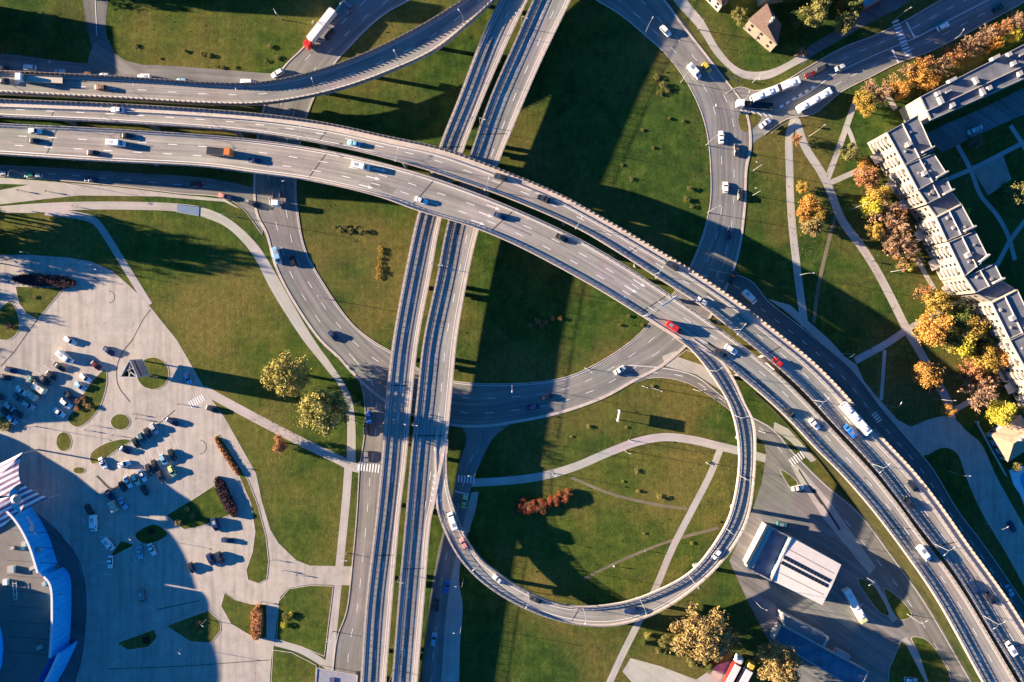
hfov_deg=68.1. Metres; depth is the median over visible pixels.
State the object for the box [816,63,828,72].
car
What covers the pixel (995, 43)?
thinning tree
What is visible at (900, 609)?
planted island
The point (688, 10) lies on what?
footway
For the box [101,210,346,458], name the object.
lawn
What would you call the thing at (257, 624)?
hedge
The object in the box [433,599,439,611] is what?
car
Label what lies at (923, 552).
delivery van
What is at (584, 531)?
lawn
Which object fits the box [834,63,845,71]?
car
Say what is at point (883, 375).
footway
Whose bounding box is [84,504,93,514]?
parked car
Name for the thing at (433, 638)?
car
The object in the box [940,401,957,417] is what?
broadleaf tree
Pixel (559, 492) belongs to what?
shrub
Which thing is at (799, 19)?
broadleaf tree
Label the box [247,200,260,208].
car
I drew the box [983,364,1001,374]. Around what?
broadleaf tree
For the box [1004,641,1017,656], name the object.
people carrier
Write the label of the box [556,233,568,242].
car
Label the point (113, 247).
footway
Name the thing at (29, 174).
car
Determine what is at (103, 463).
parked car
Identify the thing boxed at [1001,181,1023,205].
broadleaf tree
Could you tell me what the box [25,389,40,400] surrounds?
caravan
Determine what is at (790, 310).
pavement
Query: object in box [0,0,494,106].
ramp bridge
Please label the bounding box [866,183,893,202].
broadleaf tree
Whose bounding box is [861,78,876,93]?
bare tree
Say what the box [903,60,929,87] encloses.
thinning tree
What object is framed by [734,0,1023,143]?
avenue
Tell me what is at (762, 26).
house
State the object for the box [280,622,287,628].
shrub
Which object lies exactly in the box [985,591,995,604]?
car
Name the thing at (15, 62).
service road
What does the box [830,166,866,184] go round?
footway
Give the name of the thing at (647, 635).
shrub
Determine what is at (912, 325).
footway
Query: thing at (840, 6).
broadleaf tree
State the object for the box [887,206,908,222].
bare tree
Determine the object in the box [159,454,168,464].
parked car
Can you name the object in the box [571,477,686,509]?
dirt track
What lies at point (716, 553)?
car
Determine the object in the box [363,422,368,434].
car
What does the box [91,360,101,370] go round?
parked car
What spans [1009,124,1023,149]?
footway
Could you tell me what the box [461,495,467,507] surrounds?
car
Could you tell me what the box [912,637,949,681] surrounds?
planted island
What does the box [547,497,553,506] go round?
shrub
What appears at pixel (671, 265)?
car
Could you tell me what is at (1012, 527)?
car
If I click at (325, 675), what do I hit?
building
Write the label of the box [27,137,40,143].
car
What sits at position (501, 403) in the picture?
ring road
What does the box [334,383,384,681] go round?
viaduct road
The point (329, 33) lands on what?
car
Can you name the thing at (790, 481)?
planted island
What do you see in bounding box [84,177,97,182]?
car
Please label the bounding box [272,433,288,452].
broadleaf tree
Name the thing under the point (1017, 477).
swimming pool
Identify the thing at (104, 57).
road apron
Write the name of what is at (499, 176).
car
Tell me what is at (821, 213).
broadleaf tree
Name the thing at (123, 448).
parked car
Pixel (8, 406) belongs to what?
parked car
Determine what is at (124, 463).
parked car
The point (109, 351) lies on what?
parked car
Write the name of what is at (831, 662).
workshop
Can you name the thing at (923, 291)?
bare tree
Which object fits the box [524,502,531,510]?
shrub
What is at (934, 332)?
broadleaf tree
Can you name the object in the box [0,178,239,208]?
pavement
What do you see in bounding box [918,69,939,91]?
broadleaf tree
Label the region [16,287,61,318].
planted island
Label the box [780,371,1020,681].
median grass
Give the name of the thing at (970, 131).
car
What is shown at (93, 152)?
car
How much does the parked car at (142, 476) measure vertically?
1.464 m
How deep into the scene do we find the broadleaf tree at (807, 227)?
263.04 m
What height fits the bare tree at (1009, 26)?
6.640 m
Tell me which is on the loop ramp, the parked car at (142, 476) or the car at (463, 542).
the car at (463, 542)
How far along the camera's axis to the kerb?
269.86 m
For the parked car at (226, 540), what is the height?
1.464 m
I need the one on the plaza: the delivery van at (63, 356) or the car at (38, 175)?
the delivery van at (63, 356)
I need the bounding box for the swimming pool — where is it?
[1009,466,1023,503]
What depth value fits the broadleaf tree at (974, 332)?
260.76 m
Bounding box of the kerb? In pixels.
[0,0,1023,681]
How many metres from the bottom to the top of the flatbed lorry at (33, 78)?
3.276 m
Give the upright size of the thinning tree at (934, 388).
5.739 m
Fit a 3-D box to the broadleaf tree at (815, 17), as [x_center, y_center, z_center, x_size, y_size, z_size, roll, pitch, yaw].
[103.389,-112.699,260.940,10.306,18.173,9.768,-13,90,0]
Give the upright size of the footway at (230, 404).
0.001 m
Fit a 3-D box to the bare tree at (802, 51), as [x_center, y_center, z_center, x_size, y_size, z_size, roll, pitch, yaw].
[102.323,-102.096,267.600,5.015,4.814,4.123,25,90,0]
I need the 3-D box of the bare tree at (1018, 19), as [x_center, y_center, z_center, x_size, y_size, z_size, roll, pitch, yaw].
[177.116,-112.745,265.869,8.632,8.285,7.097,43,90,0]
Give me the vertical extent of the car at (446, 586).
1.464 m
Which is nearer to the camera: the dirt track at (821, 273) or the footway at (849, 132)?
the footway at (849, 132)
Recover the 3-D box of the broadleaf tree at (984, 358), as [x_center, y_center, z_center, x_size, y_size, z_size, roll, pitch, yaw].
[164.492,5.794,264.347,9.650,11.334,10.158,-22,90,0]
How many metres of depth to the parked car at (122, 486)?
268.95 m
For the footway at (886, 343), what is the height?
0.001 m
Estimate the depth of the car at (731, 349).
255.79 m
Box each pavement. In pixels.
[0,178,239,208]
[662,351,719,389]
[769,299,909,426]
[773,422,815,461]
[791,465,875,574]
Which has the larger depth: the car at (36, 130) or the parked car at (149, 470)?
the parked car at (149, 470)
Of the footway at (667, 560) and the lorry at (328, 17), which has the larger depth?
the footway at (667, 560)
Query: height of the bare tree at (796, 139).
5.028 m
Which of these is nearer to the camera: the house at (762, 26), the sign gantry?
the sign gantry
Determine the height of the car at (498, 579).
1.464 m
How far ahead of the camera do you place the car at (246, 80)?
268.54 m
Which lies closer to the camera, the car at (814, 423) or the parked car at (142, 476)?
the car at (814, 423)
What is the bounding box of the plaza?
[0,255,353,681]
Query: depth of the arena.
261.40 m
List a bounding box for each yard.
[623,658,730,681]
[730,446,918,681]
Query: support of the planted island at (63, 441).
on the plaza
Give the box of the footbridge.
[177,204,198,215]
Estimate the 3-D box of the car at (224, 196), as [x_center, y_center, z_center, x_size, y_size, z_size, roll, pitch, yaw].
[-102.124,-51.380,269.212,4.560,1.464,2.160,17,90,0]
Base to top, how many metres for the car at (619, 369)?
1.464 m
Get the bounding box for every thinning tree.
[0,210,7,223]
[716,624,737,657]
[898,246,918,267]
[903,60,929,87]
[912,55,935,71]
[928,377,943,392]
[955,358,985,385]
[984,34,1004,52]
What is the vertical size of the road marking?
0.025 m
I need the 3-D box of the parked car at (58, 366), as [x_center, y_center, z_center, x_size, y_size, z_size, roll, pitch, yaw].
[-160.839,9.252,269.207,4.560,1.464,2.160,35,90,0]
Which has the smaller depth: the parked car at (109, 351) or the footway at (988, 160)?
the parked car at (109, 351)
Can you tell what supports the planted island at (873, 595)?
on the yard at (871, 645)
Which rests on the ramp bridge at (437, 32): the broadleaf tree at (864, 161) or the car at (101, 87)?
the car at (101, 87)
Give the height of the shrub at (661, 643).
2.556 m
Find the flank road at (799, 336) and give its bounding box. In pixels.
[726,275,1023,621]
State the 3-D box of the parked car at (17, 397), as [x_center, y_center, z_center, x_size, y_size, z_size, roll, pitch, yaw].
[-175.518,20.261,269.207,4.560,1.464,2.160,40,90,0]
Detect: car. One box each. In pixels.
[0,65,8,69]
[0,77,9,83]
[0,170,8,175]
[0,374,12,380]
[0,407,12,415]
[4,366,17,373]
[4,402,15,410]
[6,415,17,424]
[11,409,23,418]
[12,392,23,403]
[15,385,25,395]
[22,400,35,409]
[23,64,36,70]
[24,172,33,177]
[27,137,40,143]
[27,375,38,383]
[28,127,41,133]
[33,172,42,177]
[39,375,50,385]
[46,370,56,380]
[53,362,65,371]
[53,407,65,417]
[55,68,65,72]
[60,398,72,408]
[63,390,75,401]
[64,336,76,345]
[74,381,86,391]
[79,373,91,383]
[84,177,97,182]
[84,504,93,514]
[87,150,99,155]
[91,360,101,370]
[95,85,106,90]
[98,457,107,469]
[103,346,114,356]
[105,489,115,500]
[107,555,113,567]
[111,106,124,112]
[117,460,130,467]
[118,445,130,453]
[118,481,127,491]
[118,497,127,509]
[120,132,133,138]
[123,475,132,487]
[130,473,140,485]
[131,437,140,448]
[136,546,143,558]
[137,432,146,443]
[138,469,147,481]
[140,485,149,495]
[143,427,152,438]
[145,463,153,475]
[147,543,156,555]
[149,423,158,433]
[150,459,159,471]
[156,470,165,482]
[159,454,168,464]
[166,417,178,426]
[167,449,176,461]
[167,465,176,476]
[183,372,192,384]
[187,562,195,573]
[190,182,203,187]
[206,405,219,412]
[206,552,215,565]
[215,551,223,564]
[218,192,231,199]
[221,537,234,542]
[240,78,253,82]
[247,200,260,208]
[248,157,261,163]
[271,68,283,78]
[289,255,296,266]
[324,28,334,39]
[328,330,338,341]
[345,2,354,13]
[347,140,360,146]
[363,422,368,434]
[364,450,368,461]
[367,411,371,423]
[414,196,427,204]
[431,632,436,645]
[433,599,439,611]
[444,580,449,592]
[459,537,468,549]
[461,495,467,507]
[492,574,504,584]
[493,173,507,181]
[493,212,506,220]
[527,403,539,409]
[529,594,541,603]
[537,194,549,202]
[540,393,553,399]
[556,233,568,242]
[613,365,625,374]
[624,606,637,613]
[659,25,671,37]
[665,260,678,270]
[697,296,707,306]
[702,62,711,72]
[712,548,721,559]
[714,348,727,358]
[718,131,723,143]
[723,182,728,192]
[724,344,737,354]
[725,227,732,239]
[727,271,735,283]
[733,144,738,156]
[737,189,742,200]
[759,118,770,128]
[772,357,783,366]
[785,407,795,417]
[791,484,804,491]
[804,71,815,78]
[808,418,820,429]
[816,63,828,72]
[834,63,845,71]
[903,496,914,508]
[904,676,916,681]
[907,479,917,491]
[936,22,949,31]
[967,128,979,134]
[967,579,978,592]
[971,125,982,130]
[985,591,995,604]
[992,3,1004,12]
[1004,584,1013,596]
[1007,520,1016,532]
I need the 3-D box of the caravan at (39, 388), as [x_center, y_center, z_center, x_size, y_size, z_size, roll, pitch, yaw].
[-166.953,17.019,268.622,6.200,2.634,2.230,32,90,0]
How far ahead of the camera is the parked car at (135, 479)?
268.93 m
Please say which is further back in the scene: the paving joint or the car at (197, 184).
the paving joint
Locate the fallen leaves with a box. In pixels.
[235,52,1008,482]
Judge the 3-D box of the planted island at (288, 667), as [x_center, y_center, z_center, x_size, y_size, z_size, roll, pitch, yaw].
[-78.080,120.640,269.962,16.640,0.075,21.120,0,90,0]
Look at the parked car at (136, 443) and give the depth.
268.97 m
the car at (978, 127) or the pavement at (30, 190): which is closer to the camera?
the car at (978, 127)
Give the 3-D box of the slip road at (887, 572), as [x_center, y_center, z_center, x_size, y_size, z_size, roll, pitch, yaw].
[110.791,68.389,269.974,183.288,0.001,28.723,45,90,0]
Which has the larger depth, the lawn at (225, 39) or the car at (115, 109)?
the lawn at (225, 39)
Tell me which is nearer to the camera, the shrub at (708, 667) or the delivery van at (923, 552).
the delivery van at (923, 552)
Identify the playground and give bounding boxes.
[973,156,1010,194]
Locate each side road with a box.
[83,0,107,47]
[801,0,909,65]
[894,416,1023,584]
[927,88,1023,151]
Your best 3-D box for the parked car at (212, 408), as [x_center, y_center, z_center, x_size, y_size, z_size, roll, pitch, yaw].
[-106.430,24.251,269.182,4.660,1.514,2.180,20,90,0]
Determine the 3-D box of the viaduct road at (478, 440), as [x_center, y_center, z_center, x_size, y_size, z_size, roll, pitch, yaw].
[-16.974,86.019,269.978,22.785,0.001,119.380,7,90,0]
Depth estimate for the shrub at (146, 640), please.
268.82 m
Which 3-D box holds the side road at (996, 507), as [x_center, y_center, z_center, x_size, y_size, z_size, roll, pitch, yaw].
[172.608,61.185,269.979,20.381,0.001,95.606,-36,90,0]
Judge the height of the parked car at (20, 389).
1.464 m
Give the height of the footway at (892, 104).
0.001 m
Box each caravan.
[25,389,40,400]
[31,382,49,394]
[107,500,118,513]
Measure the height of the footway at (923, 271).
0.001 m
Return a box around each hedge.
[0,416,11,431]
[12,272,75,289]
[214,437,239,475]
[214,476,237,517]
[249,604,263,639]
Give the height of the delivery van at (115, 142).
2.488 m
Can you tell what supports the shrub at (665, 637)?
on the ground at (614, 60)
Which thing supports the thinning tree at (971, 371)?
on the ground at (614, 60)
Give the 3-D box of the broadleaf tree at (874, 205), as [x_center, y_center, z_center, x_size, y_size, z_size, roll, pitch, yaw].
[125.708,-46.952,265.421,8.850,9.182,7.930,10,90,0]
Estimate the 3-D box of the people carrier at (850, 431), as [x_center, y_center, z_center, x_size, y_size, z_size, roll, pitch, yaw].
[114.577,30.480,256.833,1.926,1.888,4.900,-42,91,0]
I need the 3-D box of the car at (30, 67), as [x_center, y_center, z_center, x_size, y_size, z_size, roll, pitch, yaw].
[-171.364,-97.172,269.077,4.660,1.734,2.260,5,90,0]
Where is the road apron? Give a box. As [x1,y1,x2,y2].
[85,40,147,74]
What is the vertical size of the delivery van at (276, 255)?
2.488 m
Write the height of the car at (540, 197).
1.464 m
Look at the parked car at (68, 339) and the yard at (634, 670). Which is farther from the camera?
the yard at (634, 670)
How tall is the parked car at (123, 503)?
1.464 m
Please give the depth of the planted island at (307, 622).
269.93 m
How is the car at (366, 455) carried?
on the viaduct road at (347, 643)
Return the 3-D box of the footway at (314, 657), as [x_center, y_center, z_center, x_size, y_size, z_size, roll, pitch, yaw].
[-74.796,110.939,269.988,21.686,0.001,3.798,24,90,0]
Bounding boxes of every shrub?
[6,322,13,328]
[142,635,149,644]
[174,519,181,525]
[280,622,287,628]
[515,502,522,510]
[517,495,526,502]
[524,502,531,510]
[530,499,538,510]
[534,318,541,325]
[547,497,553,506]
[557,489,563,496]
[640,638,647,645]
[643,631,651,638]
[657,639,666,648]
[659,81,666,87]
[661,634,670,643]
[686,657,695,667]
[704,663,714,674]
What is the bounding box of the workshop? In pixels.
[769,621,868,681]
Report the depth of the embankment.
264.12 m
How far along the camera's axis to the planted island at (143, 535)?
269.93 m
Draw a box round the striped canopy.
[0,449,62,529]
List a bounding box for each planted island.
[0,302,18,339]
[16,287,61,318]
[57,432,70,450]
[68,370,106,426]
[74,467,84,473]
[90,439,129,463]
[111,414,129,429]
[111,541,132,554]
[118,630,156,649]
[135,525,166,543]
[138,358,168,388]
[167,486,229,528]
[168,611,220,641]
[216,435,267,582]
[221,594,265,637]
[271,650,315,681]
[277,586,332,655]
[679,350,703,365]
[781,470,796,486]
[858,579,888,615]
[884,588,910,619]
[888,642,924,681]
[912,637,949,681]
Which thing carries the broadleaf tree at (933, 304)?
on the ground at (614, 60)
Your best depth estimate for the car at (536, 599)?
261.82 m
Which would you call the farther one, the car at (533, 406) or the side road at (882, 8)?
the side road at (882, 8)
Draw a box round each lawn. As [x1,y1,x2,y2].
[0,215,135,290]
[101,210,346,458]
[108,0,340,71]
[213,400,342,565]
[468,449,731,600]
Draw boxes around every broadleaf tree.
[260,349,312,396]
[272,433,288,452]
[297,383,353,439]
[667,600,733,664]
[731,7,748,25]
[754,639,801,681]
[779,0,798,4]
[790,9,805,28]
[795,180,808,193]
[796,207,812,220]
[798,0,831,28]
[798,193,823,212]
[798,215,824,237]
[810,205,826,221]
[831,7,860,34]
[834,0,854,14]
[837,142,860,161]
[839,0,864,15]
[851,165,881,189]
[853,90,872,109]
[854,157,871,171]
[859,98,875,117]
[860,196,882,217]
[864,221,884,240]
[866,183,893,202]
[888,79,910,100]
[908,360,944,388]
[909,311,957,348]
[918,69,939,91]
[920,289,954,319]
[933,300,951,316]
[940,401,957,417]
[943,327,976,357]
[943,331,960,353]
[945,301,971,327]
[954,314,990,345]
[966,134,984,148]
[968,343,1000,369]
[977,323,998,346]
[982,399,1017,429]
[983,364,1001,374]
[990,346,1009,370]
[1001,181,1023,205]
[1007,29,1022,42]
[1011,461,1022,471]
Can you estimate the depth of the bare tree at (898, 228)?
263.68 m
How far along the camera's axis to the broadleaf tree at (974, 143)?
265.59 m
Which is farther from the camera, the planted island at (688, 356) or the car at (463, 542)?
the planted island at (688, 356)
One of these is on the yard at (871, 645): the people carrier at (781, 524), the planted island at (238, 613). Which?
the people carrier at (781, 524)
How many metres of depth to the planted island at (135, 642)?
269.93 m
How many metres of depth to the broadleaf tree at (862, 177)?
262.42 m
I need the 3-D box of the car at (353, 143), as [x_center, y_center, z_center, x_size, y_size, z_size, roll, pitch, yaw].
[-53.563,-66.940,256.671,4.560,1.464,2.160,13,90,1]
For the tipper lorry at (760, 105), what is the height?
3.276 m
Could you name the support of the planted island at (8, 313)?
on the plaza
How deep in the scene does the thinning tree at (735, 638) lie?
263.41 m
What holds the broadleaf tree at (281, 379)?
on the lawn at (233, 330)
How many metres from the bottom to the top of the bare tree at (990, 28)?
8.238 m
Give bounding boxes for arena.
[0,488,77,681]
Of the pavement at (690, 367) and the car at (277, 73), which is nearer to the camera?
the car at (277, 73)
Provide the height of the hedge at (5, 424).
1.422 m
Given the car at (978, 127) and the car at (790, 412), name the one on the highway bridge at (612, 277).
the car at (790, 412)
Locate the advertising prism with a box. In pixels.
[120,359,151,377]
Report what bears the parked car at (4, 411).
on the plaza
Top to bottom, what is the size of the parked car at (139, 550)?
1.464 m
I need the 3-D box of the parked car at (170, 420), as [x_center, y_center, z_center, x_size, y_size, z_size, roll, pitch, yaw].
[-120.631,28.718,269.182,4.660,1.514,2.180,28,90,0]
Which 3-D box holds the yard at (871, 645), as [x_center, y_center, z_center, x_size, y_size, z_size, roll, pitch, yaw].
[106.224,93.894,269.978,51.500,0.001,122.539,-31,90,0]
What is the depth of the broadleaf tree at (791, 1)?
264.81 m
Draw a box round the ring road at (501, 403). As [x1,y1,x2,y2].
[255,0,749,424]
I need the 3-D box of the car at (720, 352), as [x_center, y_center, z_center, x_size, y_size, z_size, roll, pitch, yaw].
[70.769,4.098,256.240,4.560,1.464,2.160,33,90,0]
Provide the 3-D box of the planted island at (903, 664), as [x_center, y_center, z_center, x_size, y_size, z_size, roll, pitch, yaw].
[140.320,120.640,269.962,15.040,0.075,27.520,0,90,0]
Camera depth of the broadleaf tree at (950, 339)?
263.67 m
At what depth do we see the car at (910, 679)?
268.98 m
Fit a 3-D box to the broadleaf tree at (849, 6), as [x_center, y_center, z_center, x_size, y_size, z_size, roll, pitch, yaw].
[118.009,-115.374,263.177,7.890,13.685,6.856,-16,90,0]
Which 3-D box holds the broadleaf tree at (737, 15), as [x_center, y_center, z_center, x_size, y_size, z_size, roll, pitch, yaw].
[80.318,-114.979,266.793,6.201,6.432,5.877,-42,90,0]
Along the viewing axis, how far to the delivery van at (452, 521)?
261.06 m
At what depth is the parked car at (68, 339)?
269.07 m
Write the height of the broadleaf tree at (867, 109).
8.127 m
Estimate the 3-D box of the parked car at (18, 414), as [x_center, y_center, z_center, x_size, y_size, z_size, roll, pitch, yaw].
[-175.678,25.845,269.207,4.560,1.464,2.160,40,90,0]
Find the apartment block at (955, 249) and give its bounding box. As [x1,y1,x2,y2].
[867,44,1023,405]
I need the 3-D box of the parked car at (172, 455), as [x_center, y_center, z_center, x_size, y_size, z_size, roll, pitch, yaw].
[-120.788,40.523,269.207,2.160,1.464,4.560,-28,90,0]
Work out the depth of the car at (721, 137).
269.08 m
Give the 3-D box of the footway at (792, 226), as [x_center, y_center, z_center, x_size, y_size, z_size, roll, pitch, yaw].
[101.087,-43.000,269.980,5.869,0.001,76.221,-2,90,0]
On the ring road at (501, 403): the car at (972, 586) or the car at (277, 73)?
the car at (277, 73)
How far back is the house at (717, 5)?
267.14 m
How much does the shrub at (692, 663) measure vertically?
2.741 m
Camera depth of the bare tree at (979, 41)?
265.48 m
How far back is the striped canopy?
258.90 m
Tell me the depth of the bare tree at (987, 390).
263.15 m
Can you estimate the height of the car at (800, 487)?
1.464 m
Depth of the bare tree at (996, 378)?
265.03 m
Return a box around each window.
[923,79,1023,124]
[971,305,1005,336]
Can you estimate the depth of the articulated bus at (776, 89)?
266.90 m
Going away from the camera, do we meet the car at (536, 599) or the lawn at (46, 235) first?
the car at (536, 599)
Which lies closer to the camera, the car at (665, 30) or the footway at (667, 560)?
the car at (665, 30)
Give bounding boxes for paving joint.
[1,0,840,681]
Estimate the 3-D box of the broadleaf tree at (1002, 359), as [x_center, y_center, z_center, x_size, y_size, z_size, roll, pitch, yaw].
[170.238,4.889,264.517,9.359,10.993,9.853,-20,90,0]
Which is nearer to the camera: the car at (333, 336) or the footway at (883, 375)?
the car at (333, 336)
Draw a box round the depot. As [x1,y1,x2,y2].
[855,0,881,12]
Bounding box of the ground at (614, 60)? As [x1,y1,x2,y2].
[0,0,1023,681]
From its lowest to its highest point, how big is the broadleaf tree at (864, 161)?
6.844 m
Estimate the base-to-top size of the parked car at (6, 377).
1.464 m
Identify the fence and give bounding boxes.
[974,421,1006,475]
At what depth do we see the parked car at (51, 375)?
268.94 m
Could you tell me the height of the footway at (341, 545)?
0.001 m
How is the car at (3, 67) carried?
on the service road at (15, 62)
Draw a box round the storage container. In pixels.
[832,646,850,659]
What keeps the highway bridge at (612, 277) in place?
on the ground at (614, 60)
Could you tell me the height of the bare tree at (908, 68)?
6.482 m
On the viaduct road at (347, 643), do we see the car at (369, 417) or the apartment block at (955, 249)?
the car at (369, 417)
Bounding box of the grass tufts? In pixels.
[3,2,1013,677]
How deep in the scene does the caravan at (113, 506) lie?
267.50 m
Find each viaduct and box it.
[360,0,527,681]
[392,0,570,681]
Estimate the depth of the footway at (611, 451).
269.98 m
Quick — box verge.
[36,512,84,681]
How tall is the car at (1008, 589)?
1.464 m
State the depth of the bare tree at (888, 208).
264.02 m
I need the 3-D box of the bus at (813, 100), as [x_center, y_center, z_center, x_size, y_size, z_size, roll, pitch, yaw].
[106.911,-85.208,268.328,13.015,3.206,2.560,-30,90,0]
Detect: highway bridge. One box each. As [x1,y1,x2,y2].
[0,98,1023,681]
[0,123,1016,681]
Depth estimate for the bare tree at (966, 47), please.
265.51 m
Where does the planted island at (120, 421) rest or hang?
on the plaza
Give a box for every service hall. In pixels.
[743,522,791,580]
[769,533,840,604]
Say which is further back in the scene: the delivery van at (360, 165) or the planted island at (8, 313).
the planted island at (8, 313)
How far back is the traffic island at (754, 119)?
269.93 m
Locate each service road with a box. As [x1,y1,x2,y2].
[0,54,274,96]
[0,165,262,233]
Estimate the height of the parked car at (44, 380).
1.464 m
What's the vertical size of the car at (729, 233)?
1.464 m
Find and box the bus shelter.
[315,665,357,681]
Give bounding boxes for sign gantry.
[643,295,678,316]
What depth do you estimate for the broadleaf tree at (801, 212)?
265.01 m
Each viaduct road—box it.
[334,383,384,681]
[421,424,509,681]
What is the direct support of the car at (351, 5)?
on the ring road at (501, 403)
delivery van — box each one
[55,350,73,363]
[89,514,97,530]
[105,139,125,146]
[271,246,282,263]
[351,160,369,170]
[447,512,457,529]
[665,320,681,333]
[686,62,700,79]
[741,289,756,303]
[916,544,930,560]
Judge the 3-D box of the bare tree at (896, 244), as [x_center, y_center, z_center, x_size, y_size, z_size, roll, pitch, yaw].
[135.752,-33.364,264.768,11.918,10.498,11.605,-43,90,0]
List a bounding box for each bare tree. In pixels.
[790,133,802,144]
[794,47,808,56]
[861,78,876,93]
[867,197,901,225]
[870,79,894,106]
[878,213,910,238]
[880,231,897,254]
[881,72,900,92]
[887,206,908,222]
[887,230,922,264]
[897,63,915,79]
[913,280,934,302]
[928,55,954,78]
[944,43,965,66]
[955,35,976,57]
[957,376,999,413]
[962,365,987,386]
[967,33,989,55]
[973,23,1000,43]
[983,371,1002,388]
[992,18,1014,40]
[1001,10,1023,29]
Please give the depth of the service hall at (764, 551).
265.50 m
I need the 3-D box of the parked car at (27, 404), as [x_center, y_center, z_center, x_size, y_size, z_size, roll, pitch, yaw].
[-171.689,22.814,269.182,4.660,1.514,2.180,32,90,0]
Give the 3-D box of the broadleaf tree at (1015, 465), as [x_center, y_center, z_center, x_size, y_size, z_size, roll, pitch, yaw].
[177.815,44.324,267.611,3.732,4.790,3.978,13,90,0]
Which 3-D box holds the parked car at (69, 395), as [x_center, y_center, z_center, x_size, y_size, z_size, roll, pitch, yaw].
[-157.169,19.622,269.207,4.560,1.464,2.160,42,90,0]
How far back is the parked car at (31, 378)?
268.99 m
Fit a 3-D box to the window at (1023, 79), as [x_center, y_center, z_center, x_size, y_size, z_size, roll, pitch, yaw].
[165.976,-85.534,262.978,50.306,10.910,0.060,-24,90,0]
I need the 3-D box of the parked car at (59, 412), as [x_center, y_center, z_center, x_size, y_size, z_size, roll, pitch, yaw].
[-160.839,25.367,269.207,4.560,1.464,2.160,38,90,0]
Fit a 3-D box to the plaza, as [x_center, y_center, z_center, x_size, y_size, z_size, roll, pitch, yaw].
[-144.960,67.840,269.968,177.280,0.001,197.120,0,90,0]
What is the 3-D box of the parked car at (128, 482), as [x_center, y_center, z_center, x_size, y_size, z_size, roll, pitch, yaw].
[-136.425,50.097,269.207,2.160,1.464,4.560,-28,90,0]
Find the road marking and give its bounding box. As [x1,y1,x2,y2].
[13,0,1021,681]
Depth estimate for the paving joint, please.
269.95 m
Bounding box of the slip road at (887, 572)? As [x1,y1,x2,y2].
[631,367,971,681]
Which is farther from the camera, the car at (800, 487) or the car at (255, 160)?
the car at (800, 487)
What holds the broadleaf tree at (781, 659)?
on the ground at (614, 60)
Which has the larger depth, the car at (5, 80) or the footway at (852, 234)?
the footway at (852, 234)
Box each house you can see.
[706,0,728,11]
[743,4,780,51]
[985,415,1023,461]
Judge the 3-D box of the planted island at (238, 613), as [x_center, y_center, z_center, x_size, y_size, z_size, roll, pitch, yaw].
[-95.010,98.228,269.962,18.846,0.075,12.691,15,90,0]
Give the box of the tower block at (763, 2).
[757,0,783,6]
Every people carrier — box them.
[101,537,114,550]
[137,589,145,602]
[138,74,151,77]
[210,517,219,530]
[776,521,789,527]
[843,424,857,437]
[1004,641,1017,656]
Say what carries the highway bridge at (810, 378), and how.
on the ground at (614, 60)
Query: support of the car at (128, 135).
on the highway bridge at (612, 277)
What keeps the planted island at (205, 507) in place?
on the plaza
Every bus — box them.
[749,76,800,102]
[795,87,832,112]
[839,402,871,435]
[841,587,867,623]
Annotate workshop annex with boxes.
[777,608,828,647]
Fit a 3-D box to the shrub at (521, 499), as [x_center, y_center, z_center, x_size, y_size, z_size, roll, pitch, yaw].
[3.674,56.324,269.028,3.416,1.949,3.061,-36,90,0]
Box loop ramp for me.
[435,338,755,626]
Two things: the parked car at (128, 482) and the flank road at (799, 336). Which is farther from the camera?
the flank road at (799, 336)
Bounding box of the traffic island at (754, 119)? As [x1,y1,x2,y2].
[738,113,759,131]
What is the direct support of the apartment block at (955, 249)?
on the ground at (614, 60)
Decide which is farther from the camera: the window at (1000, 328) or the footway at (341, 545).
the footway at (341, 545)
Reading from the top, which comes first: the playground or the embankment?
the playground
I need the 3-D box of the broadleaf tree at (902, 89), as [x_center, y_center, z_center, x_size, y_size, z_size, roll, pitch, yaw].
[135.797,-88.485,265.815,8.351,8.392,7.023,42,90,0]
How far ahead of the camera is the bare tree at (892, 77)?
266.15 m
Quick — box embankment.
[749,392,980,681]
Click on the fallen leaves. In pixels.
(781, 242)
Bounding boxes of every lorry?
[15,73,62,84]
[206,147,233,156]
[271,187,280,207]
[303,7,336,49]
[721,653,743,681]
[735,659,754,681]
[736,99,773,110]
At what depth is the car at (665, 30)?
268.77 m
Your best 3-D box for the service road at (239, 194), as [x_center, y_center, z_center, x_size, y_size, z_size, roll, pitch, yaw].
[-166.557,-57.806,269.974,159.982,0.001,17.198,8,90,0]
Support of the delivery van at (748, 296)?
on the flank road at (799, 336)
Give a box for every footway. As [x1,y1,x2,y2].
[0,201,355,461]
[45,210,151,304]
[204,386,358,472]
[274,639,325,667]
[325,468,351,669]
[441,492,478,681]
[471,433,765,486]
[606,450,722,681]
[673,0,807,79]
[785,117,808,326]
[795,119,955,419]
[826,101,856,178]
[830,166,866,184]
[844,125,856,146]
[854,329,904,363]
[871,579,896,621]
[880,350,886,399]
[885,89,897,109]
[901,637,927,681]
[909,299,965,329]
[915,258,935,289]
[947,140,1023,180]
[954,392,986,410]
[956,144,1016,260]
[995,219,1023,267]
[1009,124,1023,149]
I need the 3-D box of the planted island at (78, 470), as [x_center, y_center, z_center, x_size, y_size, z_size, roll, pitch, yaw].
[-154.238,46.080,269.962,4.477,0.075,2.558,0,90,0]
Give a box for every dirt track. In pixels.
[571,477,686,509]
[584,527,718,579]
[812,215,835,322]

